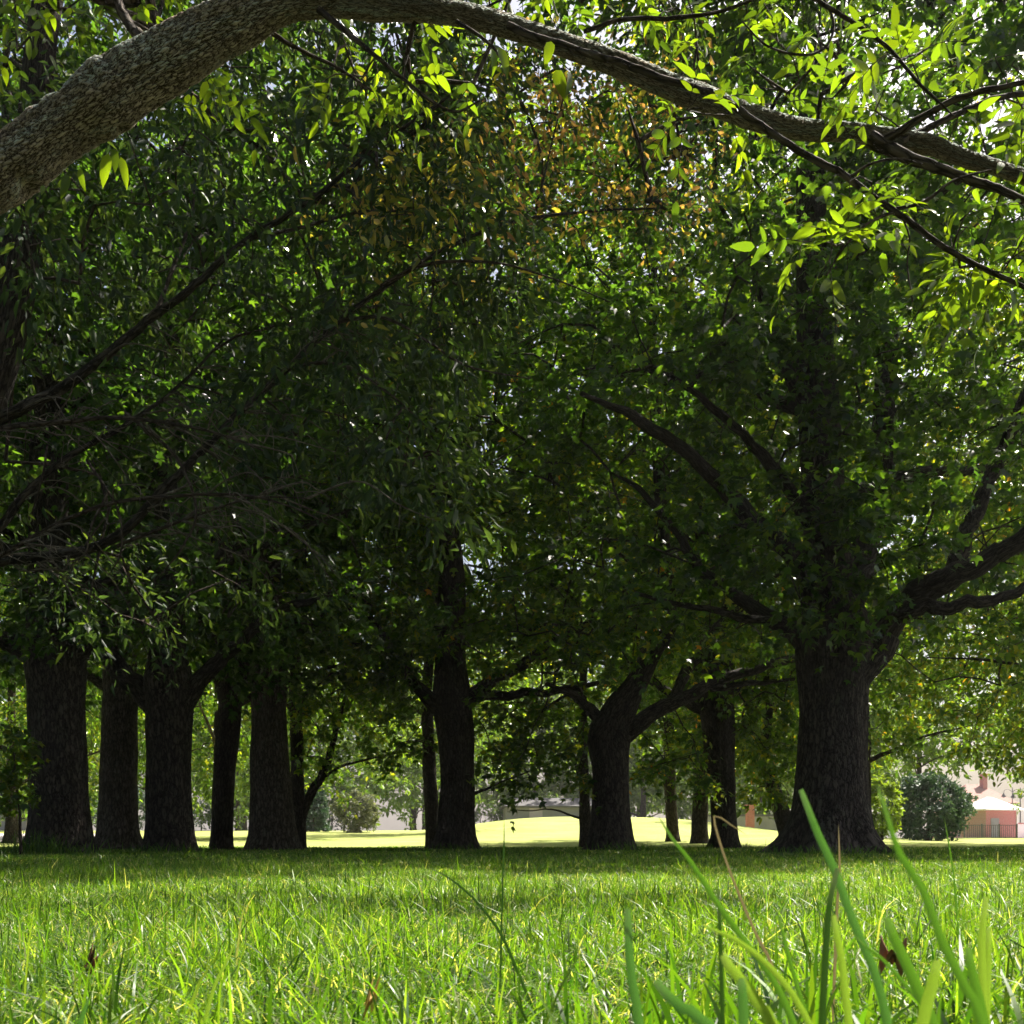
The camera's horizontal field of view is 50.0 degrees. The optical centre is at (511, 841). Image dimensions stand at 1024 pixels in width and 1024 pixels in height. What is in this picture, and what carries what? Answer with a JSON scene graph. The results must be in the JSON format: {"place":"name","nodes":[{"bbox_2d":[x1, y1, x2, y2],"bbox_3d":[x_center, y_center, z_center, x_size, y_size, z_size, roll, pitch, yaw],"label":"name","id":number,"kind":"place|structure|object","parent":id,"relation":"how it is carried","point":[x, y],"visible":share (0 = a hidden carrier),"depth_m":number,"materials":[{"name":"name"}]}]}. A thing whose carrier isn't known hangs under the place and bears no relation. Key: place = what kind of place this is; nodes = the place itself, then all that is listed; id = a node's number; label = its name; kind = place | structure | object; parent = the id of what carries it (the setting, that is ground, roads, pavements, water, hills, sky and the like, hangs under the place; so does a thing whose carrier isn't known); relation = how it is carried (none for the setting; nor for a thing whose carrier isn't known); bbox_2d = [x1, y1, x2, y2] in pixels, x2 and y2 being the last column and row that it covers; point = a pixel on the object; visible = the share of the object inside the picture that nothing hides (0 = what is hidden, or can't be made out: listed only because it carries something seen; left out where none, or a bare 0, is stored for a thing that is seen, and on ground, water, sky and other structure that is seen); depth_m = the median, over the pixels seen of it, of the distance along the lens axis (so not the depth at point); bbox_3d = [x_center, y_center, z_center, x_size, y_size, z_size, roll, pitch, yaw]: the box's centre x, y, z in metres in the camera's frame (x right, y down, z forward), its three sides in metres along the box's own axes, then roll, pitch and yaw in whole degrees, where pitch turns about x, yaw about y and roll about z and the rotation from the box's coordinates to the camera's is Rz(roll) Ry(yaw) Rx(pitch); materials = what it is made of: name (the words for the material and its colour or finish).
{"place":"outdoors","nodes":[
{"label":"outdoors","id":0,"kind":"place"},
{"bbox_2d":[0,828,1023,1023],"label":"grass","id":1,"kind":"structure","parent":0,"point":[254,907],"depth_m":1.48,"materials":[{"name":"plant"}]},
{"bbox_2d":[878,936,906,976],"bbox_3d":[0.329,0.100,0.950,0.025,0.036,0.020,6,4,-23],"label":"fallen leaf","id":2,"kind":"object","parent":1,"relation":"on","point":[890,956],"visible":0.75,"depth_m":0.95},
{"bbox_2d":[0,817,1023,1023],"bbox_3d":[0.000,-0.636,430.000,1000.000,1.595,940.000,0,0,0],"label":"ground","id":3,"kind":"structure","parent":0,"point":[552,832],"depth_m":37.25,"materials":[{"name":"plant"}]},
{"bbox_2d":[0,789,27,830],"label":"lilac building","id":4,"kind":"structure","parent":3,"relation":"on","point":[24,824],"depth_m":63.50,"materials":[{"name":"grey"}]},
{"bbox_2d":[0,716,27,826],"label":"maple tree","id":5,"kind":"object","parent":3,"relation":"on","point":[1,818],"visible":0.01,"depth_m":55.55,"materials":[{"name":"green plant"}]},
{"bbox_2d":[0,721,50,854],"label":"sapling tree","id":6,"kind":"object","parent":3,"relation":"on","point":[9,773],"visible":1,"depth_m":11.79,"materials":[{"name":"green plant"}]},
{"bbox_2d":[0,689,143,827],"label":"maple tree","id":7,"kind":"object","parent":3,"relation":"on","point":[142,735],"depth_m":66.59,"materials":[{"name":"green plant"}]},
{"bbox_2d":[0,661,144,822],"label":"maple tree","id":8,"kind":"object","parent":3,"relation":"on","point":[88,744],"visible":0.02,"depth_m":41.58,"materials":[{"name":"green plant"}]},
{"bbox_2d":[0,42,159,698],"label":"maple tree","id":9,"kind":"object","parent":3,"relation":"on","point":[4,683],"visible":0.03,"depth_m":19.94,"materials":[{"name":"green plant"}]},
{"bbox_2d":[78,997,88,1023],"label":"grass blade","id":10,"kind":"object","parent":3,"relation":"on","point":[82,1015],"depth_m":0.50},
{"bbox_2d":[84,944,97,975],"bbox_3d":[-0.422,0.120,1.100,0.012,0.036,0.010,16,-1,41],"label":"fallen leaf","id":11,"kind":"object","parent":3,"relation":"on","point":[91,957],"visible":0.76,"depth_m":1.10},
{"bbox_2d":[0,427,202,842],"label":"maple tree","id":12,"kind":"object","parent":3,"relation":"on","point":[11,826],"visible":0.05,"depth_m":33.84,"materials":[{"name":"green plant"}]},
{"bbox_2d":[0,286,205,786],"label":"maple tree","id":13,"kind":"object","parent":3,"relation":"on","point":[97,708],"visible":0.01,"depth_m":25.82,"materials":[{"name":"green plant"}]},
{"bbox_2d":[83,626,204,820],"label":"maple tree","id":14,"kind":"object","parent":3,"relation":"on","point":[97,792],"visible":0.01,"depth_m":86.18,"materials":[{"name":"green plant"}]},
{"bbox_2d":[21,648,289,816],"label":"maple tree","id":15,"kind":"object","parent":3,"relation":"on","point":[207,783],"visible":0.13,"depth_m":39.07,"materials":[{"name":"green plant"}]},
{"bbox_2d":[0,158,355,849],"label":"maple tree","id":16,"kind":"object","parent":3,"relation":"on","point":[117,823],"visible":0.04,"depth_m":18.72,"materials":[{"name":"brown plant"}]},
{"bbox_2d":[0,131,421,846],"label":"maple tree","id":17,"kind":"object","parent":3,"relation":"on","point":[202,713],"visible":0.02,"depth_m":28.39,"materials":[{"name":"green plant"}]},
{"bbox_2d":[203,939,236,1023],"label":"grass blade","id":18,"kind":"object","parent":3,"relation":"on","point":[207,1010],"depth_m":0.70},
{"bbox_2d":[5,170,436,849],"bbox_3d":[-4.794,-5.876,20.358,8.583,12.313,7.996,0,0,0],"label":"maple tree","id":19,"kind":"object","parent":3,"relation":"on","point":[227,736],"visible":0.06,"depth_m":19.82,"materials":[{"name":"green plant"}]},
{"bbox_2d":[191,705,250,830],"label":"maple tree","id":20,"kind":"object","parent":3,"relation":"on","point":[238,811],"visible":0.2,"depth_m":59.33,"materials":[{"name":"green plant"}]},
{"bbox_2d":[91,784,358,830],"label":"hedge","id":21,"kind":"object","parent":3,"relation":"on","point":[331,820],"visible":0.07,"depth_m":75.87,"materials":[{"name":"green plant"}]},
{"bbox_2d":[141,684,319,826],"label":"maple tree","id":22,"kind":"object","parent":3,"relation":"on","point":[207,816],"visible":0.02,"depth_m":71.15,"materials":[{"name":"green plant"}]},
{"bbox_2d":[0,0,473,853],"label":"maple tree","id":23,"kind":"object","parent":3,"relation":"on","point":[56,702],"visible":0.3,"depth_m":13.19,"materials":[{"name":"green plant"}]},
{"bbox_2d":[142,638,335,830],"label":"maple tree","id":24,"kind":"object","parent":3,"relation":"on","point":[244,826],"depth_m":89.72,"materials":[{"name":"green plant"}]},
{"bbox_2d":[29,20,541,850],"bbox_3d":[-4.263,-7.304,18.711,9.108,15.187,9.477,0,0,-22],"label":"maple tree","id":25,"kind":"object","parent":3,"relation":"on","point":[271,818],"visible":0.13,"depth_m":18.66,"materials":[{"name":"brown plant"}]},
{"bbox_2d":[191,637,421,818],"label":"maple tree","id":26,"kind":"object","parent":3,"relation":"on","point":[343,773],"visible":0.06,"depth_m":41.54,"materials":[{"name":"green plant"}]},
{"bbox_2d":[0,0,618,851],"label":"maple tree","id":27,"kind":"object","parent":3,"relation":"on","point":[168,768],"visible":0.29,"depth_m":14.60,"materials":[{"name":"green plant"}]},
{"bbox_2d":[304,762,331,831],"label":"spruce tree","id":28,"kind":"object","parent":3,"relation":"on","point":[319,811],"visible":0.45,"depth_m":54.68,"materials":[{"name":"green plant"}]},
{"bbox_2d":[142,405,506,847],"bbox_3d":[-3.638,-4.557,21.801,7.130,9.644,7.158,0,0,0],"label":"maple tree","id":29,"kind":"object","parent":3,"relation":"on","point":[302,802],"visible":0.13,"depth_m":21.38,"materials":[{"name":"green plant"}]},
{"bbox_2d":[235,643,413,829],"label":"maple tree","id":30,"kind":"object","parent":3,"relation":"on","point":[372,786],"visible":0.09,"depth_m":72.74,"materials":[{"name":"green plant"}]},
{"bbox_2d":[330,788,382,832],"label":"silver shrub","id":31,"kind":"object","parent":3,"relation":"on","point":[368,818],"visible":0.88,"depth_m":51.51,"materials":[{"name":"grey plant"}]},
{"bbox_2d":[362,975,380,1021],"bbox_3d":[-0.103,0.114,0.800,0.008,0.036,0.010,17,-3,11],"label":"fallen leaf","id":32,"kind":"object","parent":3,"relation":"on","point":[369,999],"visible":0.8,"depth_m":0.80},
{"bbox_2d":[328,637,509,829],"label":"maple tree","id":33,"kind":"object","parent":3,"relation":"on","point":[408,804],"visible":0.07,"depth_m":80.98,"materials":[{"name":"green plant"}]},
{"bbox_2d":[325,667,512,830],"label":"maple tree","id":34,"kind":"object","parent":3,"relation":"on","point":[414,816],"visible":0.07,"depth_m":99.73,"materials":[{"name":"green plant"}]},
{"bbox_2d":[181,0,675,707],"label":"maple tree","id":35,"kind":"object","parent":3,"relation":"on","point":[503,548],"visible":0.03,"depth_m":21.64,"materials":[{"name":"green plant"}]},
{"bbox_2d":[281,384,589,847],"bbox_3d":[-1.984,-5.717,24.376,7.724,11.983,8.266,0,0,0],"label":"maple tree","id":36,"kind":"object","parent":3,"relation":"on","point":[430,786],"visible":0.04,"depth_m":23.87,"materials":[{"name":"green plant"}]},
{"bbox_2d":[334,613,576,788],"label":"maple tree","id":37,"kind":"object","parent":3,"relation":"on","point":[479,746],"visible":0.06,"depth_m":47.32,"materials":[{"name":"green plant"}]},
{"bbox_2d":[197,22,729,849],"bbox_3d":[-1.054,-6.962,19.370,11.024,14.481,9.962,0,0,27],"label":"maple tree","id":38,"kind":"object","parent":3,"relation":"on","point":[449,710],"visible":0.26,"depth_m":19.25,"materials":[{"name":"green plant"}]},
{"bbox_2d":[0,0,927,695],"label":"ash tree","id":39,"kind":"object","parent":3,"relation":"on","point":[26,230],"visible":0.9,"depth_m":6.92,"materials":[{"name":"green plant"}]},
{"bbox_2d":[430,868,539,1021],"bbox_3d":[-0.021,0.091,0.900,0.098,0.140,0.001,0,0,0],"label":"grass blade","id":40,"kind":"object","parent":3,"relation":"on","point":[500,934],"depth_m":0.90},
{"bbox_2d":[499,829,504,1000],"bbox_3d":[-0.009,0.069,1.000,0.005,0.182,0.001,0,0,0],"label":"grass blade","id":41,"kind":"object","parent":3,"relation":"on","point":[501,929],"depth_m":1.00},
{"bbox_2d":[433,658,575,820],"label":"maple tree","id":42,"kind":"object","parent":3,"relation":"on","point":[489,797],"visible":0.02,"depth_m":110.94,"materials":[{"name":"green plant"}]},
{"bbox_2d":[0,0,1023,366],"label":"ash tree","id":43,"kind":"object","parent":3,"relation":"on","point":[146,66],"visible":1,"depth_m":3.56,"materials":[{"name":"green plant"}]},
{"bbox_2d":[475,787,590,823],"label":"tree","id":44,"kind":"object","parent":3,"relation":"on","point":[493,816],"visible":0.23,"depth_m":92.81,"materials":[{"name":"green plant"}]},
{"bbox_2d":[499,798,591,819],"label":"grey shed","id":45,"kind":"structure","parent":3,"relation":"on","point":[569,806],"depth_m":83.93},
{"bbox_2d":[529,808,541,817],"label":"door","id":46,"kind":"structure","parent":45,"relation":"in","point":[532,814],"depth_m":83.80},
{"bbox_2d":[473,638,637,803],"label":"maple tree","id":47,"kind":"object","parent":3,"relation":"on","point":[552,787],"visible":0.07,"depth_m":97.29,"materials":[{"name":"green plant"}]},
{"bbox_2d":[497,664,658,812],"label":"maple tree","id":48,"kind":"object","parent":3,"relation":"on","point":[560,777],"visible":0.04,"depth_m":101.05,"materials":[{"name":"green plant"}]},
{"bbox_2d":[461,411,748,846],"bbox_3d":[1.384,-5.609,26.426,7.365,11.750,7.985,0,0,-45],"label":"maple tree","id":49,"kind":"object","parent":3,"relation":"on","point":[584,817],"visible":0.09,"depth_m":25.89,"materials":[{"name":"green plant"}]},
{"bbox_2d":[548,658,692,817],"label":"maple tree","id":50,"kind":"object","parent":3,"relation":"on","point":[661,809],"visible":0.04,"depth_m":111.02,"materials":[{"name":"green plant"}]},
{"bbox_2d":[287,2,970,849],"bbox_3d":[2.001,-6.415,17.322,10.425,13.389,10.471,0,0,0],"label":"maple tree","id":51,"kind":"object","parent":3,"relation":"on","point":[619,724],"visible":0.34,"depth_m":17.26,"materials":[{"name":"green plant"}]},
{"bbox_2d":[625,908,643,1023],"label":"grass blade","id":52,"kind":"object","parent":3,"relation":"on","point":[633,989],"depth_m":0.45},
{"bbox_2d":[554,659,739,818],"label":"maple tree","id":53,"kind":"object","parent":3,"relation":"on","point":[634,795],"visible":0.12,"depth_m":91.28,"materials":[{"name":"green plant"}]},
{"bbox_2d":[546,555,790,841],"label":"maple tree","id":54,"kind":"object","parent":3,"relation":"on","point":[671,815],"visible":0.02,"depth_m":32.85,"materials":[{"name":"green plant"}]},
{"bbox_2d":[316,0,1023,854],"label":"maple tree","id":55,"kind":"object","parent":3,"relation":"on","point":[840,638],"visible":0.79,"depth_m":12.23,"materials":[{"name":"green plant"}]},
{"bbox_2d":[653,980,713,1023],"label":"grass blade","id":56,"kind":"object","parent":3,"relation":"on","point":[691,1012],"depth_m":0.38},
{"bbox_2d":[571,511,798,843],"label":"maple tree","id":57,"kind":"object","parent":3,"relation":"on","point":[699,826],"visible":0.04,"depth_m":30.82,"materials":[{"name":"green plant"}]},
{"bbox_2d":[493,198,923,847],"bbox_3d":[4.425,-6.033,23.120,8.305,12.609,8.125,0,0,28],"label":"maple tree","id":58,"kind":"object","parent":3,"relation":"on","point":[707,710],"visible":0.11,"depth_m":22.82,"materials":[{"name":"green plant"}]},
{"bbox_2d":[629,642,789,819],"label":"maple tree","id":59,"kind":"object","parent":3,"relation":"on","point":[687,810],"depth_m":100.15,"materials":[{"name":"green plant"}]},
{"bbox_2d":[717,890,724,1023],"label":"grass blade","id":60,"kind":"object","parent":3,"relation":"on","point":[721,984],"depth_m":0.48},
{"bbox_2d":[654,706,795,813],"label":"maple tree","id":61,"kind":"object","parent":3,"relation":"on","point":[742,809],"visible":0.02,"depth_m":82.66,"materials":[{"name":"green plant"}]},
{"bbox_2d":[658,816,796,1023],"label":"grass blade","id":62,"kind":"object","parent":3,"relation":"on","point":[783,1000],"depth_m":0.47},
{"bbox_2d":[690,814,776,830],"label":"boundary wall","id":63,"kind":"structure","parent":3,"relation":"on","point":[768,823],"depth_m":71.85,"materials":[{"name":"grey"}]},
{"bbox_2d":[676,783,793,819],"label":"hedge","id":64,"kind":"object","parent":3,"relation":"on","point":[680,809],"visible":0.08,"depth_m":87.78,"materials":[{"name":"green plant"}]},
{"bbox_2d":[738,978,749,1023],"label":"grass blade","id":65,"kind":"object","parent":3,"relation":"on","point":[743,1011],"depth_m":0.38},
{"bbox_2d":[720,954,777,1023],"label":"grass blade","id":66,"kind":"object","parent":3,"relation":"on","point":[762,1008],"depth_m":0.41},
{"bbox_2d":[744,805,755,827],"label":"brick pillar","id":67,"kind":"structure","parent":3,"relation":"on","point":[749,818],"depth_m":65.80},
{"bbox_2d":[713,816,788,1022],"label":"grass blade","id":68,"kind":"object","parent":3,"relation":"on","point":[745,910],"depth_m":0.60,"materials":[{"name":"plant"}]},
{"bbox_2d":[479,0,1023,848],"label":"maple tree","id":69,"kind":"object","parent":3,"relation":"on","point":[727,834],"visible":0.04,"depth_m":22.28,"materials":[{"name":"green plant"}]},
{"bbox_2d":[700,923,812,1023],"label":"grass blade","id":70,"kind":"object","parent":3,"relation":"on","point":[778,976],"depth_m":0.45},
{"bbox_2d":[616,521,922,834],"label":"maple tree","id":71,"kind":"object","parent":3,"relation":"on","point":[774,797],"visible":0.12,"depth_m":27.35,"materials":[{"name":"green plant"}]},
{"bbox_2d":[776,908,807,1012],"bbox_3d":[0.140,0.096,0.520,0.029,0.129,0.001,0,0,0],"label":"grass blade","id":72,"kind":"object","parent":3,"relation":"on","point":[794,977],"depth_m":0.52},
{"bbox_2d":[753,744,902,811],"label":"maple tree","id":73,"kind":"object","parent":3,"relation":"on","point":[879,769],"depth_m":91.46,"materials":[{"name":"green plant"}]},
{"bbox_2d":[818,868,838,1023],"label":"grass blade","id":74,"kind":"object","parent":3,"relation":"on","point":[824,970],"depth_m":0.42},
{"bbox_2d":[832,825,840,1021],"bbox_3d":[0.235,0.074,0.800,0.008,0.172,0.001,0,0,0],"label":"grass blade","id":75,"kind":"object","parent":3,"relation":"on","point":[835,952],"depth_m":0.80,"materials":[{"name":"plant"}]},
{"bbox_2d":[832,915,852,1023],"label":"grass blade","id":76,"kind":"object","parent":3,"relation":"on","point":[846,1002],"depth_m":0.46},
{"bbox_2d":[799,789,891,1023],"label":"grass blade","id":77,"kind":"object","parent":3,"relation":"on","point":[859,934],"depth_m":0.44,"materials":[{"name":"plant"}]},
{"bbox_2d":[792,738,909,820],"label":"maple tree","id":78,"kind":"object","parent":3,"relation":"on","point":[892,771],"visible":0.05,"depth_m":105.25,"materials":[{"name":"green plant"}]},
{"bbox_2d":[679,188,1023,800],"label":"maple tree","id":79,"kind":"object","parent":3,"relation":"on","point":[948,666],"visible":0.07,"depth_m":28.32,"materials":[{"name":"green plant"}]},
{"bbox_2d":[773,611,969,782],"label":"maple tree","id":80,"kind":"object","parent":3,"relation":"on","point":[873,721],"visible":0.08,"depth_m":52.57,"materials":[{"name":"green plant"}]},
{"bbox_2d":[854,935,917,1002],"bbox_3d":[0.166,0.098,0.430,0.066,0.124,0.001,0,0,0],"label":"grass blade","id":81,"kind":"object","parent":3,"relation":"on","point":[894,972],"depth_m":0.43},
{"bbox_2d":[751,0,1023,728],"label":"maple tree","id":82,"kind":"object","parent":3,"relation":"on","point":[1015,513],"visible":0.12,"depth_m":19.43,"materials":[{"name":"green plant"}]},
{"bbox_2d":[871,774,907,839],"bbox_3d":[13.478,-1.224,40.043,1.902,2.532,1.770,0,0,0],"label":"leafy bush","id":83,"kind":"object","parent":3,"relation":"on","point":[889,790],"visible":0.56,"depth_m":39.66,"materials":[{"name":"green plant"}]},
{"bbox_2d":[883,917,938,1023],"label":"grass blade","id":84,"kind":"object","parent":3,"relation":"on","point":[910,973],"depth_m":0.42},
{"bbox_2d":[878,771,978,840],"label":"evergreen bush","id":85,"kind":"object","parent":3,"relation":"on","point":[953,808],"visible":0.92,"depth_m":44.09,"materials":[{"name":"green plant"}]},
{"bbox_2d":[916,960,940,1023],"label":"grass blade","id":86,"kind":"object","parent":3,"relation":"on","point":[927,1001],"depth_m":0.40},
{"bbox_2d":[877,784,987,1023],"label":"grass blade","id":87,"kind":"object","parent":3,"relation":"on","point":[971,997],"depth_m":0.30,"materials":[{"name":"plant"}]},
{"bbox_2d":[864,265,1023,786],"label":"maple tree","id":88,"kind":"object","parent":3,"relation":"on","point":[981,713],"visible":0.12,"depth_m":24.99,"materials":[{"name":"green plant"}]},
{"bbox_2d":[869,623,1023,817],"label":"maple tree","id":89,"kind":"object","parent":3,"relation":"on","point":[936,754],"visible":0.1,"depth_m":56.82,"materials":[{"name":"green plant"}]},
{"bbox_2d":[871,322,1023,781],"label":"maple tree","id":90,"kind":"object","parent":3,"relation":"on","point":[1001,740],"visible":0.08,"depth_m":30.12,"materials":[{"name":"green plant"}]},
{"bbox_2d":[945,823,959,938],"bbox_3d":[0.483,0.068,1.200,0.022,0.185,0.001,0,0,0],"label":"grass blade","id":91,"kind":"object","parent":3,"relation":"on","point":[956,907],"depth_m":1.20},
{"bbox_2d":[897,472,1023,794],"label":"maple tree","id":92,"kind":"object","parent":3,"relation":"on","point":[959,697],"visible":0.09,"depth_m":37.88,"materials":[{"name":"green plant"}]},
{"bbox_2d":[933,774,1018,837],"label":"brick house","id":93,"kind":"structure","parent":3,"relation":"on","point":[981,791],"depth_m":148.50,"materials":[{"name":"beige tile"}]},
{"bbox_2d":[965,947,989,1023],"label":"grass blade","id":94,"kind":"object","parent":3,"relation":"on","point":[974,982],"depth_m":0.40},
{"bbox_2d":[977,897,988,1012],"bbox_3d":[0.193,0.091,0.450,0.005,0.138,0.001,0,0,0],"label":"grass blade","id":95,"kind":"object","parent":3,"relation":"on","point":[982,970],"depth_m":0.45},
{"bbox_2d":[986,927,991,1023],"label":"grass blade","id":96,"kind":"object","parent":3,"relation":"on","point":[988,951],"depth_m":0.50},
{"bbox_2d":[963,824,1017,837],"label":"iron fence","id":97,"kind":"object","parent":3,"relation":"on","point":[982,830],"visible":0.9,"depth_m":95.98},
{"bbox_2d":[961,797,1023,837],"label":"brick pavilion","id":98,"kind":"structure","parent":3,"relation":"on","point":[993,811],"depth_m":108.60,"materials":[{"name":"brick"}]},
{"bbox_2d":[991,818,998,836],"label":"door","id":99,"kind":"structure","parent":98,"relation":"in","point":[994,821],"depth_m":108.02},
{"bbox_2d":[975,675,1023,796],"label":"maple tree","id":100,"kind":"object","parent":3,"relation":"on","point":[1013,780],"visible":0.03,"depth_m":68.28,"materials":[{"name":"green plant"}]},
{"bbox_2d":[1008,761,1023,814],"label":"maple tree","id":101,"kind":"object","parent":3,"relation":"on","point":[1019,791],"visible":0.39,"depth_m":87.69,"materials":[{"name":"green plant"}]},
{"bbox_2d":[1018,823,1023,837],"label":"boundary wall","id":102,"kind":"structure","parent":3,"relation":"on","point":[1020,830],"depth_m":111.85,"materials":[{"name":"pink brick"}]},
{"bbox_2d":[0,0,1023,837],"label":"sky","id":103,"kind":"structure","parent":0,"point":[390,823],"materials":[{"name":"white"}]},
{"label":"pavement","id":104,"kind":"structure","parent":0,"visible":0},
{"bbox_2d":[1010,787,1022,822],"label":"street lamp","id":105,"kind":"object","parent":104,"relation":"on","point":[1012,796],"visible":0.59,"depth_m":117.94,"materials":[{"name":"metal"}]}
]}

